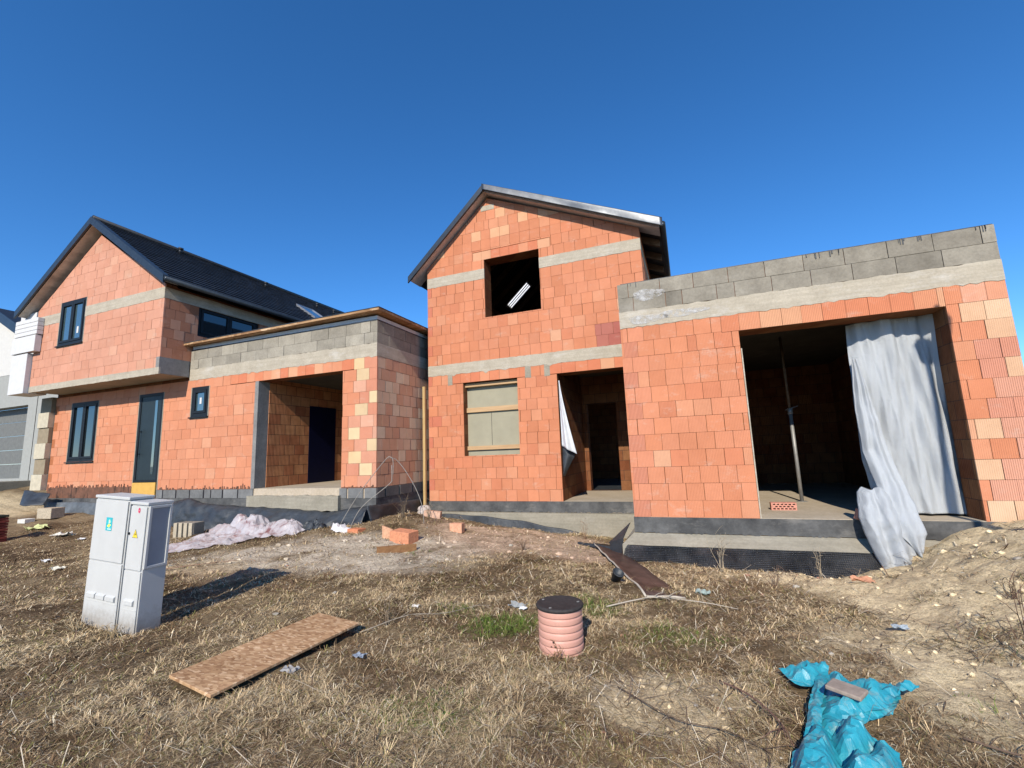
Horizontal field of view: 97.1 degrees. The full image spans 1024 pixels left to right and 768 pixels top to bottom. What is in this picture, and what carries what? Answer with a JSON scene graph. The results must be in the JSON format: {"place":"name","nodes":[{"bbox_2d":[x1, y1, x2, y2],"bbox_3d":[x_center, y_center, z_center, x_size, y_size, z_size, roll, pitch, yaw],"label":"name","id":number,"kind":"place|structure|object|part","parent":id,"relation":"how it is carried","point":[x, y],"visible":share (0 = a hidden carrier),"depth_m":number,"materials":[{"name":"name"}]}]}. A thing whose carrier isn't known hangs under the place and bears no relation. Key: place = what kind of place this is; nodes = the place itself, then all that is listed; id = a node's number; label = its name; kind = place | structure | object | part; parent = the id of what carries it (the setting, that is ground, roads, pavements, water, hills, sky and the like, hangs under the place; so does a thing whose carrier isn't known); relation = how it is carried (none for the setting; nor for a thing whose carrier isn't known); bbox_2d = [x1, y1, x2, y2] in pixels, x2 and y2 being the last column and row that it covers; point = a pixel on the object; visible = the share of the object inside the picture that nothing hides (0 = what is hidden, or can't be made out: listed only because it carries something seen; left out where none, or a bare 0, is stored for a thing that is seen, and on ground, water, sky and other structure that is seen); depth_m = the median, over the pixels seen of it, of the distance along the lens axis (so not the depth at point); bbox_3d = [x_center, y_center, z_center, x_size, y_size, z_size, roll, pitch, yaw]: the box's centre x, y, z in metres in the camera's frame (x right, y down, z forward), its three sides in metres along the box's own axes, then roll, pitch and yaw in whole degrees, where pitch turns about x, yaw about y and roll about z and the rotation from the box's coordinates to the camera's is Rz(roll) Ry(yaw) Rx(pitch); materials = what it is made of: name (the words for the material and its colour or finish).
{"place":"outdoors","nodes":[
{"label":"outdoors","id":0,"kind":"place"},
{"bbox_2d":[0,486,1023,767],"bbox_3d":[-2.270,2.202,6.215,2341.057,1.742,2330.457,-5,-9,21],"label":"ground","id":1,"kind":"structure","parent":0,"point":[970,600],"depth_m":3.67,"materials":[{"name":"soil"}]},
{"bbox_2d":[0,514,8,541],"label":"tile stack","id":2,"kind":"object","parent":1,"relation":"on","point":[4,519],"visible":0.93,"depth_m":9.39,"materials":[{"name":"ceramic"}]},
{"bbox_2d":[17,518,34,523],"bbox_3d":[-12.261,3.454,11.412,0.300,0.100,0.200,-5,-8,18],"label":"white block","id":3,"kind":"object","parent":1,"relation":"on","point":[25,520],"depth_m":11.34,"materials":[{"name":"concrete"}]},
{"bbox_2d":[0,308,58,490],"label":"rendered house","id":4,"kind":"structure","parent":1,"relation":"on","point":[17,473],"depth_m":17.23,"materials":[{"name":"paint"}]},
{"bbox_2d":[0,408,27,478],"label":"garage door","id":5,"kind":"structure","parent":4,"relation":"in","point":[15,443],"depth_m":17.34,"materials":[{"name":"grey metal"}]},
{"bbox_2d":[20,490,50,505],"bbox_3d":[-13.519,3.192,12.662,1.192,0.411,0.386,-5,-9,15],"label":"folded membrane","id":6,"kind":"object","parent":1,"relation":"on","point":[31,498],"visible":1,"depth_m":12.64,"materials":[{"name":"black plastic"}]},
{"bbox_2d":[23,524,51,529],"bbox_3d":[-11.120,3.361,10.600,0.490,0.133,0.356,-5,-9,21],"label":"litter scrap","id":7,"kind":"object","parent":1,"relation":"on","point":[38,526],"visible":0.98,"depth_m":10.54,"materials":[{"name":"yellow plastic"}]},
{"bbox_2d":[36,507,64,518],"bbox_3d":[-11.982,3.349,11.750,0.500,0.260,0.300,-4,-8,14],"label":"sand block","id":8,"kind":"object","parent":1,"relation":"on","point":[50,512],"depth_m":11.63,"materials":[{"name":"concrete"}]},
{"bbox_2d":[49,566,65,570],"bbox_3d":[-7.054,2.858,7.020,0.193,0.059,0.144,-5,-9,21],"label":"litter scrap","id":9,"kind":"object","parent":1,"relation":"on","point":[57,567],"visible":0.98,"depth_m":7.00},
{"bbox_2d":[49,531,75,535],"bbox_3d":[-9.649,3.230,9.723,0.434,0.122,0.309,-5,-9,21],"label":"litter scrap","id":10,"kind":"object","parent":1,"relation":"on","point":[62,534],"visible":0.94,"depth_m":9.71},
{"bbox_2d":[45,502,95,514],"bbox_3d":[-11.761,3.405,12.320,3.400,0.362,0.144,-5,-9,21],"label":"base membrane","id":11,"kind":"object","parent":1,"relation":"on","point":[81,507],"visible":0.45,"depth_m":12.39,"materials":[{"name":"black plastic"}]},
{"bbox_2d":[64,613,88,632],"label":"dead weed","id":12,"kind":"object","parent":1,"relation":"on","point":[76,626],"visible":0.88,"depth_m":4.34,"materials":[{"name":"beige plant"}]},
{"bbox_2d":[99,622,126,639],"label":"dead weed","id":13,"kind":"object","parent":1,"relation":"on","point":[108,636],"visible":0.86,"depth_m":4.17,"materials":[{"name":"beige plant"}]},
{"bbox_2d":[81,493,154,631],"bbox_3d":[-4.030,1.817,4.611,0.562,1.342,0.248,-2,-8,21],"label":"meter cabinet","id":14,"kind":"object","parent":1,"relation":"on","point":[105,576],"visible":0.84,"depth_m":4.51,"materials":[{"name":"plastic"}]},
{"bbox_3d":[-4.064,1.477,4.559,0.526,0.591,0.014,-2,-8,21],"label":"door","id":15,"kind":"part","parent":14,"relation":"part of","materials":[{"name":"plastic"}]},
{"bbox_2d":[117,499,173,635],"bbox_3d":[-3.614,1.818,4.451,0.282,1.306,0.253,-2,-8,21],"label":"meter cabinet","id":16,"kind":"object","parent":1,"relation":"on","point":[145,565],"visible":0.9,"depth_m":4.38,"materials":[{"name":"plastic"}]},
{"bbox_3d":[-3.653,1.497,4.395,0.238,0.595,0.015,-2,-8,21],"label":"door","id":17,"kind":"part","parent":16,"relation":"part of","materials":[{"name":"plastic"}]},
{"bbox_2d":[173,521,203,537],"bbox_3d":[-6.803,3.061,9.515,0.500,0.300,0.280,-4,-9,15],"label":"concrete block","id":18,"kind":"object","parent":1,"relation":"on","point":[185,529],"depth_m":9.41,"materials":[{"name":"grey concrete"}]},
{"bbox_2d":[166,559,237,568],"bbox_3d":[-4.826,2.644,6.500,1.642,0.128,0.285,0,-9,-15],"label":"dead branch","id":19,"kind":"object","parent":1,"relation":"on","point":[200,564],"visible":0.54,"depth_m":6.56,"materials":[{"name":"brown wood"}]},
{"bbox_2d":[7,215,429,521],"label":"brick house","id":20,"kind":"structure","parent":1,"relation":"on","point":[162,370],"depth_m":11.63,"materials":[{"name":"brick"}]},
{"bbox_2d":[54,297,86,347],"bbox_3d":[-12.323,-1.721,12.679,1.250,1.315,0.125,-5,-9,21],"label":"window","id":21,"kind":"structure","parent":20,"relation":"in","point":[72,318],"depth_m":12.66,"materials":[{"name":"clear glass"}]},
{"bbox_2d":[64,400,98,462],"bbox_3d":[-12.399,1.388,13.073,1.340,1.755,0.125,-5,-9,21],"label":"window","id":22,"kind":"structure","parent":20,"relation":"in","point":[83,424],"depth_m":13.07,"materials":[{"name":"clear glass"}]},
{"bbox_2d":[131,392,163,496],"bbox_3d":[-9.615,1.590,11.952,0.980,2.700,0.144,-5,-9,21],"label":"front door","id":23,"kind":"structure","parent":20,"relation":"in","point":[151,405],"depth_m":11.96,"materials":[{"name":"grey metal"}]},
{"bbox_2d":[188,386,208,418],"bbox_3d":[-7.880,0.461,11.432,0.680,0.795,0.125,-5,-9,21],"label":"window","id":24,"kind":"structure","parent":20,"relation":"in","point":[199,404],"depth_m":11.43,"materials":[{"name":"black glass"}]},
{"bbox_2d":[197,308,257,338],"bbox_3d":[-8.085,-1.563,12.913,0.125,0.895,1.880,-5,-9,21],"label":"window","id":25,"kind":"structure","parent":20,"relation":"in","point":[211,324],"depth_m":12.64,"materials":[{"name":"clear glass"}]},
{"bbox_2d":[171,498,369,530],"bbox_3d":[-6.231,2.951,10.100,7.152,0.766,0.456,-5,-9,21],"label":"slumped membrane","id":26,"kind":"object","parent":20,"relation":"attached to","point":[211,516],"visible":0.4,"depth_m":10.08,"materials":[{"name":"black plastic"}]},
{"bbox_2d":[308,406,335,482],"bbox_3d":[-5.217,1.657,12.427,0.030,2.030,0.960,-5,-9,21],"label":"side door","id":27,"kind":"structure","parent":20,"relation":"in","point":[322,421],"depth_m":12.39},
{"bbox_2d":[367,498,422,521],"bbox_3d":[-2.412,2.734,9.684,0.135,0.481,2.001,-5,-9,21],"label":"side membrane","id":28,"kind":"object","parent":20,"relation":"attached to","point":[378,511],"visible":0.56,"depth_m":9.46,"materials":[{"name":"black plastic"}]},
{"bbox_2d":[168,514,308,552],"bbox_3d":[-5.133,2.813,8.775,2.513,0.484,1.799,-2,-9,-4],"label":"film heap","id":29,"kind":"object","parent":1,"relation":"on","point":[241,527],"visible":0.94,"depth_m":8.66,"materials":[{"name":"white plastic"}]},
{"bbox_2d":[169,613,358,697],"bbox_3d":[-1.916,2.130,3.659,0.573,0.042,1.348,-6,-10,26],"label":"osb sheet","id":30,"kind":"object","parent":1,"relation":"on","point":[211,677],"visible":1,"depth_m":3.50,"materials":[{"name":"beige wood"}]},
{"bbox_2d":[280,664,299,673],"bbox_3d":[-1.616,2.076,3.292,0.122,0.033,0.085,-5,-9,21],"label":"litter scrap","id":31,"kind":"object","parent":1,"relation":"on","point":[289,668],"visible":0.98,"depth_m":3.28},
{"bbox_2d":[300,518,328,532],"bbox_3d":[-3.842,2.733,8.758,0.534,0.258,0.441,-9,-11,40],"label":"plastic bundle","id":32,"kind":"object","parent":1,"relation":"on","point":[315,523],"visible":0.92,"depth_m":8.66,"materials":[{"name":"grey plastic"}]},
{"bbox_2d":[331,523,348,533],"bbox_3d":[-3.141,2.671,8.395,0.473,0.188,0.257,-2,-9,1],"label":"white rag","id":33,"kind":"object","parent":1,"relation":"on","point":[341,528],"visible":0.94,"depth_m":8.34,"materials":[{"name":"fabric"}]},
{"bbox_2d":[347,527,365,533],"bbox_3d":[-2.843,2.680,8.270,0.260,0.075,0.200,-6,-11,26],"label":"clay brick","id":34,"kind":"object","parent":1,"relation":"on","point":[354,530],"visible":0.89,"depth_m":8.21,"materials":[{"name":"orange brick"}]},
{"bbox_2d":[351,652,366,657],"bbox_3d":[-1.171,2.079,3.473,0.106,0.025,0.080,-5,-9,21],"label":"litter scrap","id":35,"kind":"object","parent":1,"relation":"on","point":[359,654],"visible":0.98,"depth_m":3.47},
{"bbox_2d":[340,456,393,524],"bbox_3d":[-2.770,2.080,8.589,1.098,1.373,0.057,-4,-9,10],"label":"bent wire","id":36,"kind":"object","parent":1,"relation":"on","point":[367,482],"visible":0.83,"depth_m":8.61,"materials":[{"name":"grey metal"}]},
{"bbox_2d":[350,465,391,527],"bbox_3d":[-2.633,2.144,8.469,0.790,1.202,0.052,-2,-9,-1],"label":"bent wire","id":37,"kind":"object","parent":1,"relation":"on","point":[372,497],"visible":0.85,"depth_m":8.47,"materials":[{"name":"grey metal"}]},
{"bbox_2d":[370,587,402,626],"bbox_3d":[-1.143,2.134,4.310,0.255,0.323,0.409,-3,-9,8],"label":"dead weed","id":38,"kind":"object","parent":1,"relation":"on","point":[388,616],"visible":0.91,"depth_m":4.22,"materials":[{"name":"beige plant"}]},
{"bbox_2d":[382,525,392,538],"bbox_3d":[-2.112,2.566,7.853,0.230,0.240,0.184,-3,-9,6],"label":"broken clay block","id":39,"kind":"object","parent":1,"relation":"on","point":[386,532],"depth_m":7.77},
{"bbox_2d":[377,544,416,552],"bbox_3d":[-1.761,2.523,6.914,0.594,0.136,0.056,2,-9,-24],"label":"plank","id":40,"kind":"object","parent":1,"relation":"on","point":[403,548],"visible":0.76,"depth_m":6.90,"materials":[{"name":"brown wood"}]},
{"bbox_2d":[391,492,409,517],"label":"dead weed","id":41,"kind":"object","parent":1,"relation":"on","point":[402,513],"visible":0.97,"depth_m":8.89,"materials":[{"name":"beige plant"}]},
{"bbox_2d":[390,528,418,543],"bbox_3d":[-1.775,2.507,7.437,0.400,0.190,0.250,-3,-6,28],"label":"clay block","id":42,"kind":"object","parent":1,"relation":"on","point":[405,536],"depth_m":7.34,"materials":[{"name":"orange brick"}]},
{"bbox_2d":[393,458,423,520],"bbox_3d":[-2.010,2.069,8.619,0.677,1.346,0.107,-1,-9,-9],"label":"bent wire","id":43,"kind":"object","parent":1,"relation":"on","point":[414,486],"visible":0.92,"depth_m":8.65,"materials":[{"name":"grey metal"}]},
{"bbox_2d":[361,600,478,631],"bbox_3d":[-0.817,2.211,4.362,1.234,0.100,0.338,3,-10,-30],"label":"dead branch","id":44,"kind":"object","parent":1,"relation":"on","point":[417,615],"visible":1,"depth_m":4.26,"materials":[{"name":"brown wood"}]},
{"bbox_2d":[417,505,430,514],"bbox_3d":[-1.873,2.718,9.605,0.318,0.288,0.289,-5,-9,21],"label":"rubble lump","id":45,"kind":"object","parent":1,"relation":"on","point":[420,511],"visible":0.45,"depth_m":9.54,"materials":[{"name":"stone"}]},
{"bbox_2d":[422,387,426,504],"bbox_3d":[-2.069,1.499,10.703,0.062,2.900,0.060,-5,-9,21],"label":"timber post","id":46,"kind":"object","parent":1,"relation":"on","point":[424,450],"visible":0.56,"depth_m":10.67,"materials":[{"name":"yellow wood"}]},
{"bbox_2d":[424,510,441,518],"bbox_3d":[-1.633,2.696,9.316,0.340,0.160,0.200,5,-11,2],"label":"clay block","id":47,"kind":"object","parent":1,"relation":"on","point":[434,514],"depth_m":9.22,"materials":[{"name":"orange brick"}]},
{"bbox_2d":[450,522,464,532],"bbox_3d":[-0.995,2.611,8.207,0.240,0.170,0.140,-5,-10,18],"label":"clay block","id":48,"kind":"object","parent":1,"relation":"on","point":[457,527],"depth_m":8.15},
{"bbox_2d":[442,514,578,533],"bbox_3d":[-0.243,3.071,9.655,3.402,0.555,0.123,-6,-9,21],"label":"foundation membrane","id":49,"kind":"object","parent":1,"relation":"on","point":[486,520],"visible":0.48,"depth_m":9.62,"materials":[{"name":"black plastic"}]},
{"bbox_2d":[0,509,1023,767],"bbox_3d":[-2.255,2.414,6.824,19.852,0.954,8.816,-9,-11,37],"label":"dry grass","id":50,"kind":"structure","parent":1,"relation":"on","point":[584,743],"depth_m":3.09,"materials":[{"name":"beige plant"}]},
{"bbox_2d":[11,520,1023,767],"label":"pebbles","id":51,"kind":"object","parent":1,"relation":"on","point":[709,738],"visible":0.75,"depth_m":3.94,"materials":[{"name":"stone"}]},
{"bbox_2d":[508,600,527,607],"bbox_3d":[0.059,2.195,4.496,0.182,0.063,0.132,-5,-9,21],"label":"litter scrap","id":52,"kind":"object","parent":1,"relation":"on","point":[513,604],"visible":0.97,"depth_m":4.47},
{"bbox_2d":[550,639,562,663],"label":"dead weed","id":53,"kind":"object","parent":1,"relation":"on","point":[556,656],"visible":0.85,"depth_m":3.35,"materials":[{"name":"beige plant"}]},
{"bbox_2d":[536,595,583,657],"bbox_3d":[0.389,1.961,3.585,0.380,0.440,0.380,-5,-9,21],"label":"inspection pipe","id":54,"kind":"object","parent":1,"relation":"on","point":[560,620],"visible":0.87,"depth_m":3.46,"materials":[{"name":"plastic"}]},
{"bbox_2d":[580,521,587,538],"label":"dead weed","id":55,"kind":"object","parent":1,"relation":"on","point":[585,534],"visible":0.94,"depth_m":8.38,"materials":[{"name":"brown plant"}]},
{"bbox_2d":[577,522,630,552],"bbox_3d":[1.411,2.478,7.348,0.198,0.540,1.215,4,-10,-34],"label":"membrane offcut","id":56,"kind":"object","parent":1,"relation":"on","point":[616,542],"visible":0.79,"depth_m":7.03,"materials":[{"name":"black plastic"}]},
{"bbox_2d":[611,568,623,581],"bbox_3d":[1.177,2.138,5.030,0.144,0.170,0.160,-3,-9,4],"label":"plastic pot","id":57,"kind":"object","parent":1,"relation":"on","point":[617,574],"visible":0.97,"depth_m":5.02,"materials":[{"name":"black plastic"}]},
{"bbox_2d":[593,542,685,598],"bbox_3d":[1.561,2.429,6.090,0.404,0.193,3.139,-2,-9,0],"label":"shuttering board","id":58,"kind":"object","parent":1,"relation":"on","point":[632,568],"visible":0.82,"depth_m":5.54,"materials":[{"name":"brown wood"}]},
{"bbox_2d":[695,588,710,594],"bbox_3d":[1.992,2.166,4.718,0.156,0.042,0.118,-5,-9,21],"label":"litter scrap","id":59,"kind":"object","parent":1,"relation":"on","point":[703,591],"visible":0.95,"depth_m":4.70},
{"bbox_2d":[617,686,798,763],"bbox_3d":[0.991,1.836,2.429,1.030,0.041,0.233,-9,-11,38],"label":"dead branch","id":60,"kind":"object","parent":1,"relation":"on","point":[708,726],"visible":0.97,"depth_m":2.42,"materials":[{"name":"brown wood"}]},
{"bbox_2d":[408,183,1023,553],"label":"brick house","id":61,"kind":"structure","parent":1,"relation":"on","point":[673,391],"depth_m":9.19,"materials":[{"name":"brick"}]},
{"bbox_2d":[559,383,576,475],"bbox_3d":[1.189,0.921,9.642,0.284,2.041,0.256,-2,-9,-4],"label":"membrane flap","id":62,"kind":"object","parent":61,"relation":"attached to","point":[568,450],"visible":1,"depth_m":9.58,"materials":[{"name":"white plastic"}]},
{"bbox_2d":[769,502,796,509],"bbox_3d":[4.255,1.917,7.096,0.350,0.117,0.130,-5,-9,21],"label":"perforated brick","id":63,"kind":"object","parent":61,"relation":"on","point":[781,505],"visible":1,"depth_m":7.06,"materials":[{"name":"brick"}]},
{"bbox_2d":[779,337,807,501],"bbox_3d":[5.097,0.605,8.218,0.205,2.985,0.160,-5,-9,21],"label":"steel prop","id":64,"kind":"object","parent":61,"relation":"on","point":[790,413],"visible":0.98,"depth_m":8.17,"materials":[{"name":"grey metal"}]},
{"bbox_2d":[854,508,858,519],"bbox_3d":[4.584,1.721,5.946,0.110,0.140,0.070,18,-7,1],"label":"clay shard","id":65,"kind":"object","parent":61,"relation":"on","point":[856,514],"visible":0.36,"depth_m":5.95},
{"bbox_2d":[845,314,966,568],"bbox_3d":[5.116,0.742,6.100,1.545,3.392,0.828,1,-9,-22],"label":"tarp","id":66,"kind":"object","parent":61,"relation":"hanging from","point":[908,454],"visible":0.99,"depth_m":6.18,"materials":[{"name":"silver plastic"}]},
{"bbox_2d":[705,529,730,572],"bbox_3d":[2.691,2.154,5.860,0.306,0.594,0.329,-5,-9,21],"label":"dead weed","id":67,"kind":"object","parent":1,"relation":"on","point":[722,568],"visible":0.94,"depth_m":5.82,"materials":[{"name":"beige plant"}]},
{"bbox_2d":[622,545,881,578],"bbox_3d":[3.425,2.434,5.976,3.902,0.428,0.437,-5,-9,21],"label":"dimpled membrane","id":68,"kind":"object","parent":1,"relation":"on","point":[833,564],"visible":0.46,"depth_m":6.07,"materials":[{"name":"black plastic"}]},
{"bbox_2d":[719,680,795,749],"bbox_3d":[1.357,1.821,2.538,0.175,0.087,0.635,-3,-9,6],"label":"dead branch","id":69,"kind":"object","parent":1,"relation":"on","point":[779,729],"visible":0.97,"depth_m":2.46,"materials":[{"name":"brown wood"}]},
{"bbox_2d":[761,565,785,587],"bbox_3d":[2.937,2.155,5.061,0.273,0.263,0.189,4,-11,-37],"label":"dead weed","id":70,"kind":"object","parent":1,"relation":"on","point":[777,574],"visible":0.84,"depth_m":5.01,"materials":[{"name":"beige plant"}]},
{"bbox_2d":[812,547,822,577],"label":"dead weed","id":71,"kind":"object","parent":1,"relation":"on","point":[818,564],"visible":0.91,"depth_m":5.55,"materials":[{"name":"beige plant"}]},
{"bbox_2d":[779,660,918,767],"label":"torn sheet","id":72,"kind":"object","parent":1,"relation":"on","point":[836,734],"visible":0.92,"depth_m":2.32,"materials":[{"name":"teal plastic"}]},
{"bbox_2d":[825,678,868,701],"bbox_3d":[1.817,1.659,2.456,0.125,0.022,0.165,5,-9,-37],"label":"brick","id":73,"kind":"object","parent":72,"relation":"on","point":[857,693],"visible":1,"depth_m":2.44,"materials":[{"name":"ceramic"}]},
{"bbox_2d":[849,575,875,582],"bbox_3d":[3.631,2.020,4.690,0.214,0.055,0.154,-5,-9,21],"label":"fragment","id":74,"kind":"object","parent":1,"relation":"on","point":[862,578],"visible":1,"depth_m":4.68,"materials":[{"name":"orange brick"}]},
{"bbox_2d":[890,624,909,629],"bbox_3d":[2.901,1.812,3.380,0.101,0.030,0.084,-5,-9,21],"label":"litter scrap","id":75,"kind":"object","parent":1,"relation":"on","point":[904,627],"visible":1,"depth_m":3.37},
{"bbox_2d":[963,737,1022,756],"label":"dead branch","id":76,"kind":"object","parent":1,"relation":"on","point":[989,746],"visible":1,"depth_m":2.11,"materials":[{"name":"wood"}]},
{"bbox_2d":[986,577,1016,599],"bbox_3d":[3.892,1.615,3.591,0.188,0.219,0.161,-9,-11,38],"label":"dead weed","id":77,"kind":"object","parent":1,"relation":"on","point":[1012,585],"visible":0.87,"depth_m":3.56,"materials":[{"name":"beige plant"}]},
{"bbox_2d":[996,568,1023,633],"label":"dead weed","id":78,"kind":"object","parent":1,"relation":"on","point":[1018,602],"visible":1,"depth_m":2.88,"materials":[{"name":"brown plant"}]},
{"bbox_2d":[0,0,1023,464],"label":"sky","id":79,"kind":"structure","parent":0,"point":[316,150],"materials":[{"name":"blue"}]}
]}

